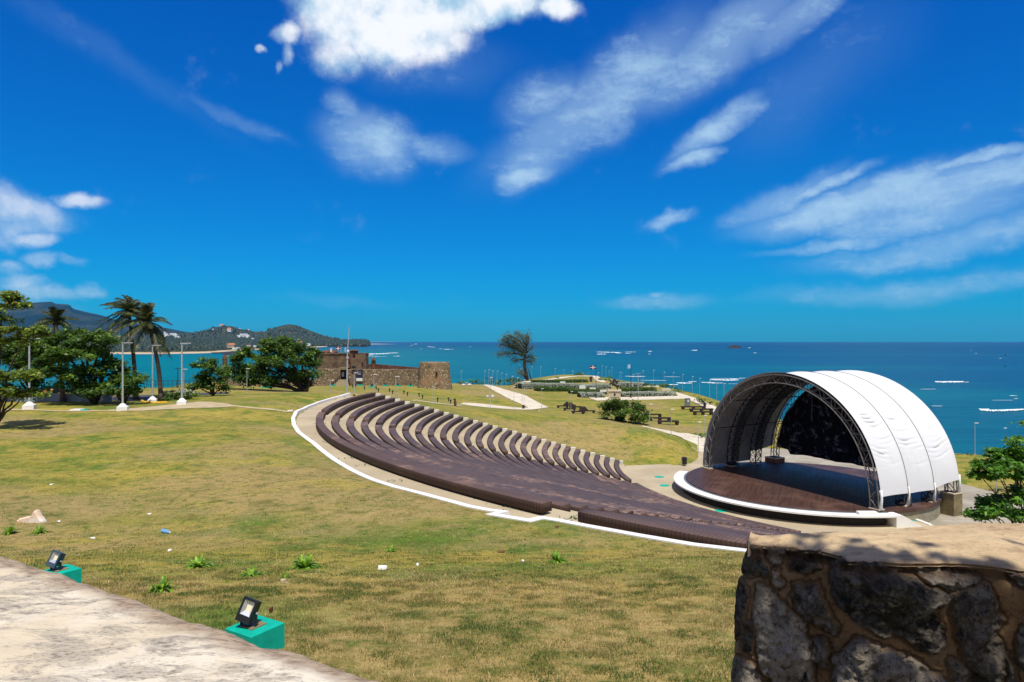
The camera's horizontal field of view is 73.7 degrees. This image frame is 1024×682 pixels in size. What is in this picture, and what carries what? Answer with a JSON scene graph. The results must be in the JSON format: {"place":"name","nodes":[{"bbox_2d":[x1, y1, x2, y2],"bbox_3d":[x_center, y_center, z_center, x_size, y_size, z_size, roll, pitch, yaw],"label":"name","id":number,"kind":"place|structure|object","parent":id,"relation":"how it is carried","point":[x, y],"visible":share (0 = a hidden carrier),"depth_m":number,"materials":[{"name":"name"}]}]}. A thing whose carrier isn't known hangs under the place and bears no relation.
{"place":"outdoors","nodes":[
{"label":"outdoors","id":0,"kind":"place"},
{"bbox_2d":[1,302,189,337],"bbox_3d":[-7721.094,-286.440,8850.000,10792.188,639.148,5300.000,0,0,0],"label":"mountain","id":1,"kind":"structure","parent":0,"point":[86,320],"depth_m":7990.11,"materials":[{"name":"plant"}]},
{"bbox_2d":[112,392,228,400],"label":"road","id":2,"kind":"structure","parent":0,"point":[144,397],"depth_m":79.11,"materials":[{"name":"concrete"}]},
{"bbox_2d":[111,402,233,410],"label":"path","id":3,"kind":"structure","parent":0,"point":[198,405],"depth_m":60.54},
{"bbox_2d":[110,346,331,353],"bbox_3d":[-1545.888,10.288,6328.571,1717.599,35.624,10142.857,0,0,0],"label":"shore","id":4,"kind":"structure","parent":0,"point":[172,352],"depth_m":1571.14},
{"bbox_2d":[2,336,317,351],"bbox_3d":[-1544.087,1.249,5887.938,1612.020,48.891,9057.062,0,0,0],"label":"woods","id":5,"kind":"object","parent":4,"relation":"on","point":[197,344],"visible":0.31,"depth_m":2055.61,"materials":[{"name":"green plant"}]},
{"bbox_2d":[180,324,324,337],"bbox_3d":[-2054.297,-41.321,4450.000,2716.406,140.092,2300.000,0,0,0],"label":"hill","id":6,"kind":"structure","parent":0,"point":[290,326],"depth_m":4234.71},
{"bbox_2d":[144,325,370,345],"bbox_3d":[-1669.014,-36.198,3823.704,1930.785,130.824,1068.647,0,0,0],"label":"hill woods","id":7,"kind":"object","parent":6,"relation":"on","point":[317,339],"visible":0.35,"depth_m":3884.90,"materials":[{"name":"green plant"}]},
{"bbox_2d":[462,402,524,409],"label":"path","id":8,"kind":"structure","parent":0,"point":[487,405],"depth_m":147.97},
{"bbox_2d":[0,374,1023,681],"bbox_3d":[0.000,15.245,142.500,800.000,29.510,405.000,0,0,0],"label":"ground","id":9,"kind":"structure","parent":0,"point":[148,434],"depth_m":24.33,"materials":[{"name":"plant"}]},
{"bbox_2d":[0,290,52,421],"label":"almond tree","id":10,"kind":"object","parent":9,"relation":"on","point":[22,335],"visible":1,"depth_m":46.79,"materials":[{"name":"green plant"}]},
{"bbox_2d":[0,334,59,400],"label":"almond tree","id":11,"kind":"object","parent":9,"relation":"on","point":[6,355],"visible":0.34,"depth_m":71.57,"materials":[{"name":"green plant"}]},
{"bbox_2d":[22,338,40,408],"bbox_3d":[-42.352,2.897,60.233,1.265,6.319,0.868,0,0,-20],"label":"street lamp","id":12,"kind":"object","parent":9,"relation":"on","point":[29,404],"visible":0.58,"depth_m":60.10,"materials":[{"name":"white paint"}]},
{"bbox_2d":[17,510,46,522],"bbox_3d":[-16.844,6.137,23.959,0.955,0.440,0.356,0,0,0],"label":"pale rock","id":13,"kind":"object","parent":9,"relation":"on","point":[36,516],"visible":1,"depth_m":23.78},
{"bbox_2d":[31,307,78,401],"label":"coconut palm","id":14,"kind":"object","parent":9,"relation":"on","point":[56,318],"visible":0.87,"depth_m":69.80,"materials":[{"name":"green plant"}]},
{"bbox_2d":[1,389,111,401],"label":"retaining wall","id":15,"kind":"structure","parent":9,"relation":"on","point":[55,396],"depth_m":70.54,"materials":[{"name":"concrete"}]},
{"bbox_2d":[45,564,81,582],"bbox_3d":[-8.205,4.509,12.400,0.488,0.730,0.488,0,0,31],"label":"green box","id":16,"kind":"object","parent":9,"relation":"on","point":[72,572],"visible":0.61,"depth_m":12.41,"materials":[{"name":"paint"}]},
{"bbox_2d":[45,550,65,569],"bbox_3d":[-8.270,3.977,12.395,0.260,0.382,0.232,0,0,14],"label":"floodlight","id":17,"kind":"object","parent":16,"relation":"on","point":[55,558],"visible":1,"depth_m":12.35,"materials":[{"name":"black"}]},
{"bbox_2d":[1,323,134,403],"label":"almond tree","id":18,"kind":"object","parent":9,"relation":"on","point":[75,342],"visible":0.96,"depth_m":65.59,"materials":[{"name":"green plant"}]},
{"bbox_2d":[92,295,148,399],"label":"coconut palm","id":19,"kind":"object","parent":9,"relation":"on","point":[127,302],"visible":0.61,"depth_m":71.61,"materials":[{"name":"green plant"}]},
{"bbox_2d":[96,370,152,403],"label":"almond tree","id":20,"kind":"object","parent":9,"relation":"on","point":[130,387],"visible":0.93,"depth_m":65.17,"materials":[{"name":"green plant"}]},
{"bbox_2d":[116,342,132,410],"bbox_3d":[-32.961,3.037,58.160,1.171,5.851,0.804,0,0,-20],"label":"street lamp","id":21,"kind":"object","parent":9,"relation":"on","point":[122,406],"visible":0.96,"depth_m":58.03,"materials":[{"name":"metal"}]},
{"bbox_2d":[109,302,171,400],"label":"coconut palm","id":22,"kind":"object","parent":9,"relation":"on","point":[144,311],"visible":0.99,"depth_m":70.54,"materials":[{"name":"green plant"}]},
{"bbox_2d":[146,575,180,593],"bbox_3d":[-6.461,4.478,12.540,0.788,0.273,0.752,0,0,0],"label":"spider lily","id":23,"kind":"object","parent":9,"relation":"on","point":[162,586],"visible":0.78,"depth_m":12.54,"materials":[{"name":"green plant"}]},
{"bbox_2d":[148,389,199,400],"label":"hedge","id":24,"kind":"object","parent":9,"relation":"on","point":[175,396],"visible":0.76,"depth_m":71.91,"materials":[{"name":"green plant"}]},
{"bbox_2d":[177,343,190,404],"bbox_3d":[-30.229,3.037,62.921,1.149,5.739,0.788,0,0,-20],"label":"street lamp","id":25,"kind":"object","parent":9,"relation":"on","point":[181,401],"visible":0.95,"depth_m":62.80,"materials":[{"name":"metal"}]},
{"bbox_2d":[184,554,219,568],"bbox_3d":[-7.248,5.067,15.658,0.851,0.274,0.890,0,0,28],"label":"spider lily","id":26,"kind":"object","parent":9,"relation":"on","point":[197,562],"visible":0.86,"depth_m":15.72,"materials":[{"name":"green plant"}]},
{"bbox_2d":[184,355,234,395],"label":"almond tree","id":27,"kind":"object","parent":9,"relation":"on","point":[205,380],"visible":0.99,"depth_m":76.48,"materials":[{"name":"green plant"}]},
{"bbox_2d":[235,565,266,576],"bbox_3d":[-5.541,4.865,14.423,0.753,0.207,0.666,0,0,-15],"label":"spider lily","id":28,"kind":"object","parent":9,"relation":"on","point":[251,572],"visible":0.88,"depth_m":14.48,"materials":[{"name":"green plant"}]},
{"bbox_2d":[225,615,284,648],"bbox_3d":[-3.238,3.879,8.600,0.502,0.606,0.502,0,0,31],"label":"green box","id":29,"kind":"object","parent":9,"relation":"on","point":[267,633],"visible":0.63,"depth_m":8.52,"materials":[{"name":"paint"}]},
{"bbox_2d":[235,596,261,626],"bbox_3d":[-3.305,3.405,8.595,0.267,0.392,0.238,0,0,14],"label":"floodlight","id":30,"kind":"object","parent":29,"relation":"on","point":[247,613],"visible":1,"depth_m":8.55,"materials":[{"name":"black plastic"}]},
{"bbox_2d":[214,334,330,391],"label":"almond tree","id":31,"kind":"object","parent":9,"relation":"on","point":[285,349],"visible":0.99,"depth_m":98.93,"materials":[{"name":"green plant"}]},
{"bbox_2d":[289,552,321,569],"bbox_3d":[-4.721,5.021,15.541,0.961,0.314,0.985,0,0,0],"label":"spider lily","id":32,"kind":"object","parent":9,"relation":"on","point":[303,563],"visible":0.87,"depth_m":15.51,"materials":[{"name":"green plant"}]},
{"bbox_2d":[222,350,451,388],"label":"stone fort","id":33,"kind":"structure","parent":9,"relation":"on","point":[428,375],"depth_m":199.92,"materials":[{"name":"brown stone"}]},
{"bbox_2d":[82,565,741,681],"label":"grass","id":34,"kind":"structure","parent":9,"relation":"on","point":[471,625],"depth_m":10.16,"materials":[{"name":"plant"}]},
{"bbox_2d":[296,396,634,522],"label":"seating terrace","id":35,"kind":"structure","parent":9,"relation":"on","point":[305,421],"depth_m":57.44,"materials":[{"name":"concrete"}]},
{"bbox_2d":[321,392,375,414],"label":"curved bench","id":36,"kind":"object","parent":35,"relation":"on","point":[328,409],"visible":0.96,"depth_m":70.86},
{"bbox_2d":[335,395,385,417],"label":"curved bench","id":37,"kind":"object","parent":35,"relation":"on","point":[341,412],"visible":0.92,"depth_m":71.21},
{"bbox_2d":[349,398,394,420],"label":"curved bench","id":38,"kind":"object","parent":35,"relation":"on","point":[356,414],"visible":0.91,"depth_m":71.60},
{"bbox_2d":[363,400,404,422],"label":"curved bench","id":39,"kind":"object","parent":35,"relation":"on","point":[369,416],"visible":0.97,"depth_m":72.06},
{"bbox_2d":[376,403,414,425],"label":"curved bench","id":40,"kind":"object","parent":35,"relation":"on","point":[383,418],"visible":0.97,"depth_m":72.04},
{"bbox_2d":[389,406,423,427],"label":"curved bench","id":41,"kind":"object","parent":35,"relation":"on","point":[396,420],"visible":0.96,"depth_m":72.02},
{"bbox_2d":[402,409,433,431],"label":"curved bench","id":42,"kind":"object","parent":35,"relation":"on","point":[409,422],"visible":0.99,"depth_m":72.00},
{"bbox_2d":[415,411,443,434],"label":"curved bench","id":43,"kind":"object","parent":35,"relation":"on","point":[421,424],"visible":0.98,"depth_m":72.71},
{"bbox_2d":[316,412,551,514],"bbox_3d":[-8.819,6.390,41.817,3.448,0.530,37.755,0,0,-28],"label":"curved bench","id":44,"kind":"object","parent":35,"relation":"on","point":[534,505],"visible":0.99,"depth_m":30.65,"materials":[{"name":"wood"}]},
{"bbox_2d":[428,414,453,437],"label":"curved bench","id":45,"kind":"object","parent":35,"relation":"on","point":[435,425],"visible":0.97,"depth_m":72.81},
{"bbox_2d":[332,415,570,511],"bbox_3d":[-7.821,6.711,42.507,3.392,0.530,37.035,0,0,-28],"label":"curved bench","id":46,"kind":"object","parent":35,"relation":"on","point":[339,431],"visible":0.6,"depth_m":35.92,"materials":[{"name":"wood"}]},
{"bbox_2d":[440,417,462,440],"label":"curved bench","id":47,"kind":"object","parent":35,"relation":"on","point":[446,428],"visible":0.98,"depth_m":71.98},
{"bbox_2d":[452,419,472,443],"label":"curved bench","id":48,"kind":"object","parent":35,"relation":"on","point":[459,429],"visible":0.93,"depth_m":72.83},
{"bbox_2d":[347,418,587,511],"bbox_3d":[-6.824,7.032,43.196,3.336,0.530,36.316,0,0,-28],"label":"curved bench","id":49,"kind":"object","parent":35,"relation":"on","point":[358,436],"visible":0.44,"depth_m":37.71,"materials":[{"name":"wood"}]},
{"bbox_2d":[464,422,482,446],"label":"curved bench","id":50,"kind":"object","parent":35,"relation":"on","point":[469,432],"visible":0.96,"depth_m":72.04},
{"bbox_2d":[361,421,603,510],"bbox_3d":[-5.826,7.353,43.885,3.280,0.530,35.596,0,0,-28],"label":"curved bench","id":51,"kind":"object","parent":35,"relation":"on","point":[369,434],"visible":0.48,"depth_m":39.50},
{"bbox_2d":[476,425,492,449],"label":"curved bench","id":52,"kind":"object","parent":35,"relation":"on","point":[481,433],"visible":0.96,"depth_m":72.84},
{"bbox_2d":[487,427,501,452],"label":"curved bench","id":53,"kind":"object","parent":35,"relation":"on","point":[492,436],"visible":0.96,"depth_m":72.10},
{"bbox_2d":[375,425,618,512],"bbox_3d":[-4.828,7.674,44.574,3.224,0.530,34.876,0,0,-28],"label":"curved bench","id":54,"kind":"object","parent":35,"relation":"on","point":[382,435],"visible":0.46,"depth_m":40.95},
{"bbox_2d":[499,430,511,455],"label":"curved bench","id":55,"kind":"object","parent":35,"relation":"on","point":[502,439],"visible":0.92,"depth_m":72.13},
{"bbox_2d":[389,428,632,514],"bbox_3d":[-3.831,7.995,45.263,3.168,0.530,34.156,0,0,-28],"label":"curved bench","id":56,"kind":"object","parent":35,"relation":"on","point":[395,436],"visible":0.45,"depth_m":42.05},
{"bbox_2d":[510,433,521,457],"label":"curved bench","id":57,"kind":"object","parent":35,"relation":"on","point":[513,441],"visible":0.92,"depth_m":72.16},
{"bbox_2d":[403,431,646,515],"bbox_3d":[-2.833,8.316,45.952,3.112,0.530,33.437,0,0,-28],"label":"curved bench","id":58,"kind":"object","parent":35,"relation":"on","point":[409,439],"visible":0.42,"depth_m":43.45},
{"bbox_2d":[521,435,531,460],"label":"curved bench","id":59,"kind":"object","parent":35,"relation":"on","point":[524,451],"visible":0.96,"depth_m":71.51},
{"bbox_2d":[531,438,542,462],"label":"curved bench","id":60,"kind":"object","parent":35,"relation":"on","point":[535,454],"visible":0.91,"depth_m":72.21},
{"bbox_2d":[416,434,658,516],"bbox_3d":[-1.835,8.637,46.641,3.056,0.530,32.717,0,0,-28],"label":"curved bench","id":61,"kind":"object","parent":35,"relation":"on","point":[422,440],"visible":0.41,"depth_m":44.48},
{"bbox_2d":[542,441,554,465],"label":"curved bench","id":62,"kind":"object","parent":35,"relation":"on","point":[545,454],"visible":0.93,"depth_m":72.23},
{"bbox_2d":[429,437,670,517],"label":"curved bench","id":63,"kind":"object","parent":35,"relation":"on","point":[435,442],"visible":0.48,"depth_m":45.48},
{"bbox_2d":[553,444,565,468],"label":"curved bench","id":64,"kind":"object","parent":35,"relation":"on","point":[558,460],"visible":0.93,"depth_m":72.25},
{"bbox_2d":[442,440,681,518],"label":"curved bench","id":65,"kind":"object","parent":35,"relation":"on","point":[449,446],"visible":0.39,"depth_m":46.44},
{"bbox_2d":[563,446,576,470],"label":"curved bench","id":66,"kind":"object","parent":35,"relation":"on","point":[567,460],"visible":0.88,"depth_m":72.89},
{"bbox_2d":[455,443,692,520],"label":"curved bench","id":67,"kind":"object","parent":35,"relation":"on","point":[461,447],"visible":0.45,"depth_m":47.74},
{"bbox_2d":[573,449,587,472],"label":"curved bench","id":68,"kind":"object","parent":35,"relation":"on","point":[580,465],"visible":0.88,"depth_m":72.89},
{"bbox_2d":[468,446,702,521],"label":"curved bench","id":69,"kind":"object","parent":35,"relation":"on","point":[474,450],"visible":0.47,"depth_m":48.65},
{"bbox_2d":[584,452,598,475],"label":"curved bench","id":70,"kind":"object","parent":35,"relation":"on","point":[589,466],"visible":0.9,"depth_m":72.89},
{"bbox_2d":[480,448,711,522],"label":"curved bench","id":71,"kind":"object","parent":35,"relation":"on","point":[486,452],"visible":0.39,"depth_m":49.53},
{"bbox_2d":[594,454,609,477],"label":"curved bench","id":72,"kind":"object","parent":35,"relation":"on","point":[600,469],"visible":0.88,"depth_m":73.48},
{"bbox_2d":[493,451,720,523],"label":"curved bench","id":73,"kind":"object","parent":35,"relation":"on","point":[498,454],"visible":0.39,"depth_m":50.40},
{"bbox_2d":[604,457,620,479],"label":"curved bench","id":74,"kind":"object","parent":35,"relation":"on","point":[610,471],"visible":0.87,"depth_m":73.47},
{"bbox_2d":[505,454,728,524],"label":"curved bench","id":75,"kind":"object","parent":35,"relation":"on","point":[513,458],"visible":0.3,"depth_m":51.97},
{"bbox_2d":[614,460,631,482],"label":"curved bench","id":76,"kind":"object","parent":35,"relation":"on","point":[620,473],"visible":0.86,"depth_m":73.90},
{"bbox_2d":[517,457,736,525],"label":"curved bench","id":77,"kind":"object","parent":35,"relation":"on","point":[524,460],"visible":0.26,"depth_m":52.05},
{"bbox_2d":[529,460,744,525],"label":"curved bench","id":78,"kind":"object","parent":35,"relation":"on","point":[537,463],"visible":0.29,"depth_m":53.20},
{"bbox_2d":[541,462,751,526],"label":"curved bench","id":79,"kind":"object","parent":35,"relation":"on","point":[548,465],"visible":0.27,"depth_m":53.97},
{"bbox_2d":[553,465,759,527],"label":"curved bench","id":80,"kind":"object","parent":35,"relation":"on","point":[558,467],"visible":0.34,"depth_m":54.72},
{"bbox_2d":[578,509,746,548],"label":"curved bench","id":81,"kind":"object","parent":35,"relation":"on","point":[609,520],"visible":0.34,"depth_m":22.56,"materials":[{"name":"wood"}]},
{"bbox_2d":[565,468,765,528],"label":"curved bench","id":82,"kind":"object","parent":35,"relation":"on","point":[571,470],"visible":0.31,"depth_m":55.45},
{"bbox_2d":[576,470,772,529],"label":"curved bench","id":83,"kind":"object","parent":35,"relation":"on","point":[602,482],"visible":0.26,"depth_m":56.53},
{"bbox_2d":[602,511,747,538],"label":"curved bench","id":84,"kind":"object","parent":35,"relation":"on","point":[674,524],"visible":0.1,"depth_m":23.98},
{"bbox_2d":[588,473,778,529],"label":"curved bench","id":85,"kind":"object","parent":35,"relation":"on","point":[613,484],"visible":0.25,"depth_m":57.22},
{"bbox_2d":[620,513,748,536],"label":"curved bench","id":86,"kind":"object","parent":35,"relation":"on","point":[683,525],"visible":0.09,"depth_m":25.04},
{"bbox_2d":[599,475,784,530],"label":"curved bench","id":87,"kind":"object","parent":35,"relation":"on","point":[621,485],"visible":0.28,"depth_m":58.27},
{"bbox_2d":[637,514,749,535],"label":"curved bench","id":88,"kind":"object","parent":35,"relation":"on","point":[691,525],"visible":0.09,"depth_m":26.23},
{"bbox_2d":[610,478,789,530],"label":"curved bench","id":89,"kind":"object","parent":35,"relation":"on","point":[622,483],"visible":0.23,"depth_m":58.55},
{"bbox_2d":[622,480,795,531],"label":"curved bench","id":90,"kind":"object","parent":35,"relation":"on","point":[642,489],"visible":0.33,"depth_m":59.19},
{"bbox_2d":[632,483,800,532],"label":"curved bench","id":91,"kind":"object","parent":35,"relation":"on","point":[643,487],"visible":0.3,"depth_m":60.19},
{"bbox_2d":[376,393,622,463],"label":"stepped wall","id":92,"kind":"structure","parent":9,"relation":"on","point":[514,432],"depth_m":81.28,"materials":[{"name":"beige paint"}]},
{"bbox_2d":[492,329,537,380],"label":"casuarina","id":93,"kind":"object","parent":9,"relation":"on","point":[510,345],"visible":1,"depth_m":247.66,"materials":[{"name":"green plant"}]},
{"bbox_2d":[291,393,746,551],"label":"kerb wall","id":94,"kind":"structure","parent":9,"relation":"on","point":[501,513],"depth_m":25.21,"materials":[{"name":"white paint"}]},
{"bbox_2d":[514,382,580,388],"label":"hedge","id":95,"kind":"object","parent":9,"relation":"on","point":[528,385],"visible":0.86,"depth_m":217.25,"materials":[{"name":"green plant"}]},
{"bbox_2d":[534,386,574,391],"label":"hedge","id":96,"kind":"object","parent":9,"relation":"on","point":[557,389],"visible":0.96,"depth_m":208.21,"materials":[{"name":"green plant"}]},
{"bbox_2d":[546,549,568,562],"bbox_3d":[1.109,5.239,16.603,0.709,0.294,0.705,0,0,0],"label":"spider lily","id":97,"kind":"object","parent":9,"relation":"on","point":[556,557],"visible":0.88,"depth_m":16.58,"materials":[{"name":"green plant"}]},
{"bbox_2d":[531,379,587,382],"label":"hedge","id":98,"kind":"object","parent":9,"relation":"on","point":[565,380],"visible":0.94,"depth_m":247.99,"materials":[{"name":"green plant"}]},
{"bbox_2d":[577,391,604,397],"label":"hedge","id":99,"kind":"object","parent":9,"relation":"on","point":[581,394],"visible":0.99,"depth_m":189.90,"materials":[{"name":"plant"}]},
{"bbox_2d":[594,398,652,424],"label":"almond bush","id":100,"kind":"object","parent":9,"relation":"on","point":[620,410],"visible":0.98,"depth_m":125.16,"materials":[{"name":"green plant"}]},
{"bbox_2d":[618,387,656,391],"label":"hedge","id":101,"kind":"object","parent":9,"relation":"on","point":[629,389],"visible":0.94,"depth_m":214.87,"materials":[{"name":"green plant"}]},
{"bbox_2d":[621,390,675,396],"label":"hedge","id":102,"kind":"object","parent":9,"relation":"on","point":[645,393],"visible":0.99,"depth_m":196.44,"materials":[{"name":"plant"}]},
{"bbox_2d":[731,523,1023,681],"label":"rubble wall","id":103,"kind":"structure","parent":9,"relation":"on","point":[940,603],"depth_m":2.80,"materials":[{"name":"stone"}]},
{"bbox_2d":[959,420,1023,522],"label":"almond tree","id":104,"kind":"object","parent":9,"relation":"on","point":[1001,463],"visible":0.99,"depth_m":47.06,"materials":[{"name":"green plant"}]},
{"bbox_2d":[0,342,1023,454],"bbox_3d":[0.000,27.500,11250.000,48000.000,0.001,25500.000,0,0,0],"label":"sea","id":105,"kind":"structure","parent":0,"point":[982,372],"depth_m":766.27,"materials":[{"name":"liquid"}]},
{"bbox_2d":[369,346,1023,411],"bbox_3d":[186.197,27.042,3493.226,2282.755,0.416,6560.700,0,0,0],"label":"foam","id":106,"kind":"object","parent":105,"relation":"on","point":[741,378],"visible":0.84,"depth_m":454.51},
{"bbox_2d":[0,0,1023,341],"label":"sky","id":107,"kind":"structure","parent":0,"point":[372,170],"materials":[{"name":"blue"}]},
{"bbox_2d":[485,385,546,406],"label":"path","id":108,"kind":"structure","parent":0,"point":[525,400],"depth_m":180.54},
{"bbox_2d":[589,396,684,399],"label":"path","id":109,"kind":"structure","parent":0,"point":[651,398],"depth_m":187.96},
{"bbox_2d":[643,426,704,451],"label":"path","id":110,"kind":"structure","parent":0,"point":[692,438],"depth_m":106.50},
{"bbox_2d":[676,392,715,411],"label":"path","id":111,"kind":"structure","parent":0,"point":[708,405],"depth_m":180.25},
{"bbox_2d":[624,451,934,532],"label":"plaza","id":112,"kind":"structure","parent":0,"point":[643,475],"depth_m":66.34,"materials":[{"name":"concrete"}]},
{"bbox_2d":[674,370,960,527],"bbox_3d":[27.955,9.175,66.288,23.750,12.490,24.615,0,0,0],"label":"stage","id":113,"kind":"object","parent":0,"point":[893,433],"depth_m":62.92,"materials":[{"name":"fabric"}]},
{"bbox_2d":[762,448,1023,525],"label":"paving","id":114,"kind":"structure","parent":0,"point":[969,494],"depth_m":69.59,"materials":[{"name":"concrete"}]},
{"bbox_2d":[940,490,962,516],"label":"support pillar","id":115,"kind":"structure","parent":114,"relation":"on","point":[951,504],"depth_m":59.62,"materials":[{"name":"stone"}]},
{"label":"terrace floor","id":116,"kind":"structure","parent":0,"visible":0},
{"bbox_2d":[0,556,378,681],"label":"parapet","id":117,"kind":"structure","parent":116,"relation":"on","point":[56,627],"depth_m":2.02,"materials":[{"name":"paint"}]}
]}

